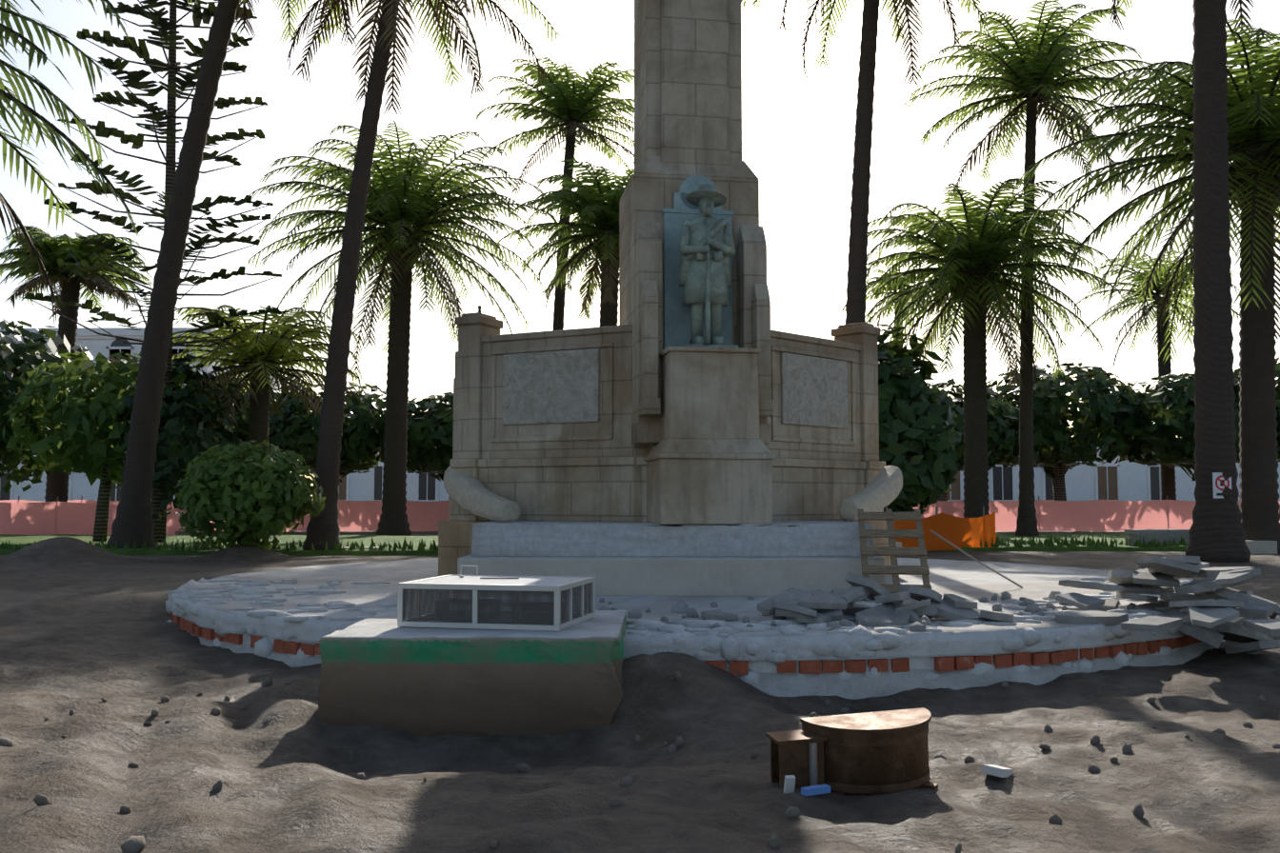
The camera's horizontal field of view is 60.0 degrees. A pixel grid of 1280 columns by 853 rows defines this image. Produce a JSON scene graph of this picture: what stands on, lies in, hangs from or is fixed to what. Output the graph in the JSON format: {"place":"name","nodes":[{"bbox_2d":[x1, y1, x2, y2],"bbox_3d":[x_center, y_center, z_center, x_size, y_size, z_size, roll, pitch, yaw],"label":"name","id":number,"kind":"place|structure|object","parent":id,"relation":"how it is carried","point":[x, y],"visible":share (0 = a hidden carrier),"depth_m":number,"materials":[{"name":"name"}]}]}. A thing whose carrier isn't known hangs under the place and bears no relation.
{"place":"outdoors","nodes":[
{"label":"outdoors","id":0,"kind":"place"},
{"bbox_2d":[0,327,281,501],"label":"white building","id":1,"kind":"structure","parent":0,"point":[79,487],"depth_m":72.83,"materials":[{"name":"grey paint"}]},
{"bbox_2d":[0,534,438,555],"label":"lawn","id":2,"kind":"structure","parent":0,"point":[25,540],"depth_m":29.06,"materials":[{"name":"green plant"}]},
{"bbox_2d":[0,535,1186,551],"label":"lawn grass tufts","id":3,"kind":"object","parent":2,"relation":"on","point":[1050,542],"visible":0.46,"depth_m":26.80,"materials":[{"name":"green plant"}]},
{"bbox_2d":[338,451,449,501],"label":"white building","id":4,"kind":"structure","parent":0,"point":[369,487],"depth_m":78.12,"materials":[{"name":"grey paint"}]},
{"bbox_2d":[0,531,1279,852],"bbox_3d":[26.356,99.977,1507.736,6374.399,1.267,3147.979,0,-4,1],"label":"ground","id":5,"kind":"structure","parent":0,"point":[86,629],"depth_m":7.61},
{"bbox_2d":[0,318,94,493],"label":"dark tree","id":6,"kind":"object","parent":5,"relation":"on","point":[18,360],"visible":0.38,"depth_m":32.05,"materials":[{"name":"green plant"}]},
{"bbox_2d":[0,0,139,326],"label":"palm tree","id":7,"kind":"object","parent":5,"relation":"on","point":[27,111],"visible":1,"depth_m":16.10,"materials":[{"name":"green plant"}]},
{"bbox_2d":[0,225,153,501],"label":"palm tree","id":8,"kind":"object","parent":5,"relation":"on","point":[65,248],"visible":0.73,"depth_m":40.13,"materials":[{"name":"green plant"}]},
{"bbox_2d":[0,497,176,535],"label":"barrier wall","id":9,"kind":"structure","parent":5,"relation":"on","point":[50,518],"depth_m":37.14,"materials":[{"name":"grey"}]},
{"bbox_2d":[0,351,212,541],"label":"tree","id":10,"kind":"object","parent":5,"relation":"on","point":[84,437],"visible":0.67,"depth_m":30.02,"materials":[{"name":"green plant"}]},
{"bbox_2d":[23,0,287,542],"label":"conifer tree","id":11,"kind":"object","parent":5,"relation":"on","point":[169,474],"visible":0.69,"depth_m":30.22,"materials":[{"name":"green plant"}]},
{"bbox_2d":[172,372,280,466],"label":"ficus tree","id":12,"kind":"object","parent":5,"relation":"on","point":[242,422],"visible":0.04,"depth_m":45.25,"materials":[{"name":"green plant"}]},
{"bbox_2d":[106,0,359,548],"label":"palm tree","id":13,"kind":"object","parent":5,"relation":"on","point":[132,522],"visible":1,"depth_m":26.58,"materials":[{"name":"brown plant"}]},
{"bbox_2d":[174,440,325,550],"bbox_3d":[-8.498,1.583,24.054,3.146,2.591,3.037,0,-4,1],"label":"shrub","id":14,"kind":"object","parent":5,"relation":"on","point":[272,492],"visible":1,"depth_m":23.33,"materials":[{"name":"green plant"}]},
{"bbox_2d":[171,304,368,539],"bbox_3d":[-11.524,-0.081,33.186,6.711,7.048,7.092,0,-4,1],"label":"palm tree","id":15,"kind":"object","parent":5,"relation":"on","point":[258,356],"visible":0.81,"depth_m":32.92,"materials":[{"name":"green plant"}]},
{"bbox_2d":[244,379,386,482],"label":"ficus tree","id":16,"kind":"object","parent":5,"relation":"on","point":[297,431],"visible":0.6,"depth_m":44.42,"materials":[{"name":"green plant"}]},
{"bbox_2d":[239,0,566,550],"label":"tall palm tree","id":17,"kind":"object","parent":5,"relation":"on","point":[323,527],"visible":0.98,"depth_m":26.72,"materials":[{"name":"green plant"}]},
{"bbox_2d":[245,120,561,536],"bbox_3d":[-8.319,-3.061,38.193,11.124,13.657,10.368,0,-4,1],"label":"canary palm","id":18,"kind":"object","parent":5,"relation":"on","point":[406,212],"visible":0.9,"depth_m":37.78,"materials":[{"name":"green plant"}]},
{"bbox_2d":[367,392,453,497],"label":"ficus tree","id":19,"kind":"object","parent":5,"relation":"on","point":[430,440],"visible":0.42,"depth_m":45.21,"materials":[{"name":"green plant"}]},
{"bbox_2d":[317,609,627,737],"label":"concrete block","id":20,"kind":"structure","parent":5,"relation":"on","point":[383,669],"depth_m":8.88,"materials":[{"name":"grey concrete"}]},
{"bbox_2d":[397,565,595,631],"bbox_3d":[-1.252,1.511,9.914,1.451,0.465,1.121,-1,-4,13],"label":"cage light housing","id":21,"kind":"object","parent":20,"relation":"on","point":[522,610],"visible":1,"depth_m":9.48,"materials":[{"name":"grey metal"}]},
{"bbox_2d":[475,56,634,330],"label":"palm tree","id":22,"kind":"object","parent":5,"relation":"on","point":[571,110],"visible":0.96,"depth_m":45.33,"materials":[{"name":"green plant"}]},
{"bbox_2d":[496,159,634,326],"bbox_3d":[-1.234,-2.715,40.310,8.042,13.242,8.170,0,-4,1],"label":"palm tree","id":23,"kind":"object","parent":5,"relation":"on","point":[595,208],"visible":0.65,"depth_m":39.68,"materials":[{"name":"green plant"}]},
{"bbox_2d":[0,496,1279,532],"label":"barrier wall","id":24,"kind":"structure","parent":5,"relation":"on","point":[1103,515],"depth_m":43.20,"materials":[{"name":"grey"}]},
{"bbox_2d":[0,590,1279,852],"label":"stones","id":25,"kind":"object","parent":5,"relation":"on","point":[133,844],"visible":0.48,"depth_m":8.62,"materials":[{"name":"grey stone"}]},
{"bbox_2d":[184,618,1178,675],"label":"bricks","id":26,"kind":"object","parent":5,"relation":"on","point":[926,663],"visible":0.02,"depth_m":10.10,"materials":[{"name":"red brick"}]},
{"bbox_2d":[341,540,1277,554],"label":"loose kerb stones","id":27,"kind":"object","parent":5,"relation":"on","point":[1262,547],"visible":0.21,"depth_m":25.83,"materials":[{"name":"concrete"}]},
{"bbox_2d":[800,784,830,796],"bbox_3d":[0.950,1.964,5.987,0.160,0.035,0.050,2,-4,-28],"label":"blue litter can","id":28,"kind":"object","parent":5,"relation":"on","point":[818,790],"visible":1,"depth_m":5.97,"materials":[{"name":"blue"}]},
{"bbox_2d":[765,707,938,797],"bbox_3d":[1.260,1.906,6.354,1.022,0.416,0.432,-1,0,-13],"label":"wooden desk","id":29,"kind":"object","parent":5,"relation":"on","point":[869,754],"visible":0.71,"depth_m":6.27,"materials":[{"name":"wood"}]},
{"bbox_2d":[740,0,1005,324],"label":"tall palm tree","id":30,"kind":"object","parent":5,"relation":"on","point":[856,289],"visible":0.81,"depth_m":28.34,"materials":[{"name":"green plant"}]},
{"bbox_2d":[783,764,1013,794],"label":"litter scraps","id":31,"kind":"object","parent":5,"relation":"on","point":[989,770],"visible":0.89,"depth_m":6.60,"materials":[{"name":"beige paper"}]},
{"bbox_2d":[865,268,933,346],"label":"palm tree","id":32,"kind":"object","parent":5,"relation":"on","point":[885,296],"visible":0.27,"depth_m":60.14,"materials":[{"name":"green plant"}]},
{"bbox_2d":[875,323,965,514],"bbox_3d":[6.638,0.191,29.744,4.201,6.056,4.318,0,-4,1],"label":"tree","id":33,"kind":"object","parent":5,"relation":"on","point":[916,442],"visible":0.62,"depth_m":28.37,"materials":[{"name":"green plant"}]},
{"bbox_2d":[885,506,995,552],"bbox_3d":[7.355,2.495,27.005,3.366,1.100,0.054,2,-4,-25],"label":"orange safety net","id":34,"kind":"object","parent":5,"relation":"on","point":[960,532],"visible":0.56,"depth_m":27.10,"materials":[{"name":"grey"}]},
{"bbox_2d":[925,378,1019,501],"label":"ficus tree","id":35,"kind":"object","parent":5,"relation":"on","point":[1002,437],"visible":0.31,"depth_m":42.67,"materials":[{"name":"green plant"}]},
{"bbox_2d":[840,178,1127,518],"bbox_3d":[10.949,-1.937,36.004,8.614,11.124,9.281,0,-4,1],"label":"canary palm","id":36,"kind":"object","parent":5,"relation":"on","point":[979,251],"visible":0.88,"depth_m":35.34,"materials":[{"name":"green plant"}]},
{"bbox_2d":[901,0,1159,536],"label":"palm tree","id":37,"kind":"object","parent":5,"relation":"on","point":[1033,70],"visible":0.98,"depth_m":35.84,"materials":[{"name":"green plant"}]},
{"bbox_2d":[986,361,1157,500],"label":"ficus tree","id":38,"kind":"object","parent":5,"relation":"on","point":[1059,450],"visible":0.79,"depth_m":43.85,"materials":[{"name":"green plant"}]},
{"bbox_2d":[1015,17,1279,553],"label":"canary palm","id":39,"kind":"object","parent":5,"relation":"on","point":[1253,120],"visible":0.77,"depth_m":26.66,"materials":[{"name":"green plant"}]},
{"bbox_2d":[1070,250,1239,500],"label":"palm tree","id":40,"kind":"object","parent":5,"relation":"on","point":[1168,484],"visible":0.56,"depth_m":47.73,"materials":[{"name":"green plant"}]},
{"bbox_2d":[1104,0,1256,562],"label":"palm tree","id":41,"kind":"object","parent":5,"relation":"on","point":[1216,532],"visible":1,"depth_m":22.75,"materials":[{"name":"brown plant"}]},
{"bbox_2d":[1212,472,1231,498],"bbox_3d":[11.738,1.189,22.352,0.400,0.520,0.021,0,-4,-7],"label":"warning sign","id":42,"kind":"object","parent":41,"relation":"attached to","point":[1219,483],"visible":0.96,"depth_m":22.34,"materials":[{"name":"white"}]},
{"bbox_2d":[1113,372,1279,481],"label":"ficus tree","id":43,"kind":"object","parent":5,"relation":"on","point":[1170,402],"visible":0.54,"depth_m":43.09,"materials":[{"name":"green plant"}]},
{"bbox_2d":[1165,591,1279,654],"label":"broken slabs","id":44,"kind":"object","parent":5,"relation":"on","point":[1234,630],"visible":0.52,"depth_m":11.68,"materials":[{"name":"grey concrete"}]},
{"bbox_2d":[1233,357,1279,462],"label":"ficus tree","id":45,"kind":"object","parent":5,"relation":"on","point":[1277,375],"visible":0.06,"depth_m":43.93,"materials":[{"name":"green plant"}]},
{"bbox_2d":[0,0,1279,496],"label":"sky","id":46,"kind":"structure","parent":0,"point":[798,137],"materials":[{"name":"white"}]},
{"bbox_2d":[168,558,1215,699],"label":"pavement","id":47,"kind":"structure","parent":0,"point":[974,581],"depth_m":11.51,"materials":[{"name":"concrete"}]},
{"bbox_2d":[438,312,653,576],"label":"monument wing","id":48,"kind":"structure","parent":47,"relation":"on","point":[542,426],"depth_m":16.24,"materials":[{"name":"beige stone"}]},
{"bbox_2d":[443,466,519,522],"bbox_3d":[-2.322,0.970,16.229,0.399,0.852,1.939,2,-4,-34],"label":"stone scroll","id":49,"kind":"object","parent":48,"relation":"attached to","point":[472,495],"visible":0.85,"depth_m":16.02,"materials":[{"name":"grey stone"}]},
{"bbox_2d":[457,554,885,596],"bbox_3d":[0.417,2.014,15.514,5.450,0.500,2.900,0,-4,1],"label":"monument step","id":50,"kind":"object","parent":47,"relation":"on","point":[693,576],"visible":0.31,"depth_m":14.07,"materials":[{"name":"grey stone"}]},
{"bbox_2d":[471,520,874,557],"bbox_3d":[0.438,1.554,15.624,5.200,0.428,2.639,0,-4,1],"label":"monument step","id":51,"kind":"object","parent":50,"relation":"on","point":[827,538],"visible":0.81,"depth_m":14.38,"materials":[{"name":"grey stone"}]},
{"bbox_2d":[643,346,775,524],"bbox_3d":[0.907,0.147,15.072,1.560,2.329,1.330,1,-4,-9],"label":"statue pedestal","id":52,"kind":"object","parent":51,"relation":"on","point":[709,457],"visible":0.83,"depth_m":14.54,"materials":[{"name":"beige stone"}]},
{"bbox_2d":[678,183,738,347],"bbox_3d":[0.915,-2.179,15.173,0.790,2.324,0.698,1,-4,-9],"label":"bronze soldier statue","id":53,"kind":"object","parent":52,"relation":"on","point":[707,250],"visible":0.98,"depth_m":15.07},
{"bbox_2d":[169,610,1201,675],"bbox_3d":[0.750,2.479,14.868,14.990,0.148,10.087,0,-4,1],"label":"brick edging","id":54,"kind":"object","parent":47,"relation":"in","point":[902,665],"visible":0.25,"depth_m":10.44,"materials":[{"name":"red brick"}]},
{"bbox_2d":[164,577,1225,683],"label":"pavement mortar lumps","id":55,"kind":"object","parent":47,"relation":"on","point":[888,638],"visible":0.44,"depth_m":10.90,"materials":[{"name":"grey concrete"}]},
{"bbox_2d":[619,0,773,522],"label":"monument obelisk shaft","id":56,"kind":"object","parent":47,"relation":"on","point":[688,88],"visible":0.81,"depth_m":15.97,"materials":[{"name":"beige stone"}]},
{"bbox_2d":[661,174,734,349],"bbox_3d":[0.824,-2.289,15.758,1.040,2.620,0.075,1,-4,-9],"label":"statue back plate","id":57,"kind":"object","parent":56,"relation":"attached to","point":[677,330],"visible":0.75,"depth_m":15.70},
{"bbox_2d":[734,322,894,576],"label":"monument wing","id":58,"kind":"structure","parent":47,"relation":"on","point":[823,446],"depth_m":16.95,"materials":[{"name":"beige stone"}]},
{"bbox_2d":[839,465,902,521],"bbox_3d":[3.430,0.973,16.483,0.413,0.844,2.040,-2,-4,31],"label":"stone scroll","id":59,"kind":"object","parent":58,"relation":"attached to","point":[880,491],"visible":0.88,"depth_m":16.35,"materials":[{"name":"grey stone"}]},
{"bbox_2d":[700,573,1013,626],"bbox_3d":[2.192,1.770,11.467,3.115,0.514,1.625,0,-4,1],"label":"rubble pile","id":60,"kind":"object","parent":47,"relation":"on","point":[801,606],"visible":1,"depth_m":11.10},
{"bbox_2d":[857,508,931,593],"bbox_3d":[3.167,1.578,13.863,0.813,1.450,0.076,0,-46,7],"label":"wooden pallet","id":61,"kind":"object","parent":47,"relation":"on","point":[892,550],"visible":0.75,"depth_m":13.87,"materials":[{"name":"brown wood"}]},
{"bbox_2d":[929,529,1022,588],"bbox_3d":[4.515,1.783,14.814,1.784,0.830,0.029,2,-4,-32],"label":"leaning steel rod","id":62,"kind":"object","parent":47,"relation":"on","point":[969,555],"visible":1,"depth_m":14.76,"materials":[{"name":"grey"}]},
{"bbox_2d":[1055,556,1279,637],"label":"rubble pile","id":63,"kind":"object","parent":47,"relation":"on","point":[1210,598],"visible":0.96,"depth_m":11.41,"materials":[{"name":"grey concrete"}]},
{"bbox_2d":[929,533,1188,551],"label":"lawn","id":64,"kind":"structure","parent":0,"point":[1011,537],"depth_m":27.32,"materials":[{"name":"green plant"}]},
{"bbox_2d":[1124,529,1189,546],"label":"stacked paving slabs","id":65,"kind":"object","parent":64,"relation":"on","point":[1159,535],"depth_m":27.88,"materials":[{"name":"grey concrete"}]},
{"bbox_2d":[946,446,1279,501],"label":"white building","id":66,"kind":"structure","parent":0,"point":[1125,481],"depth_m":79.27,"materials":[{"name":"grey paint"}]}
]}

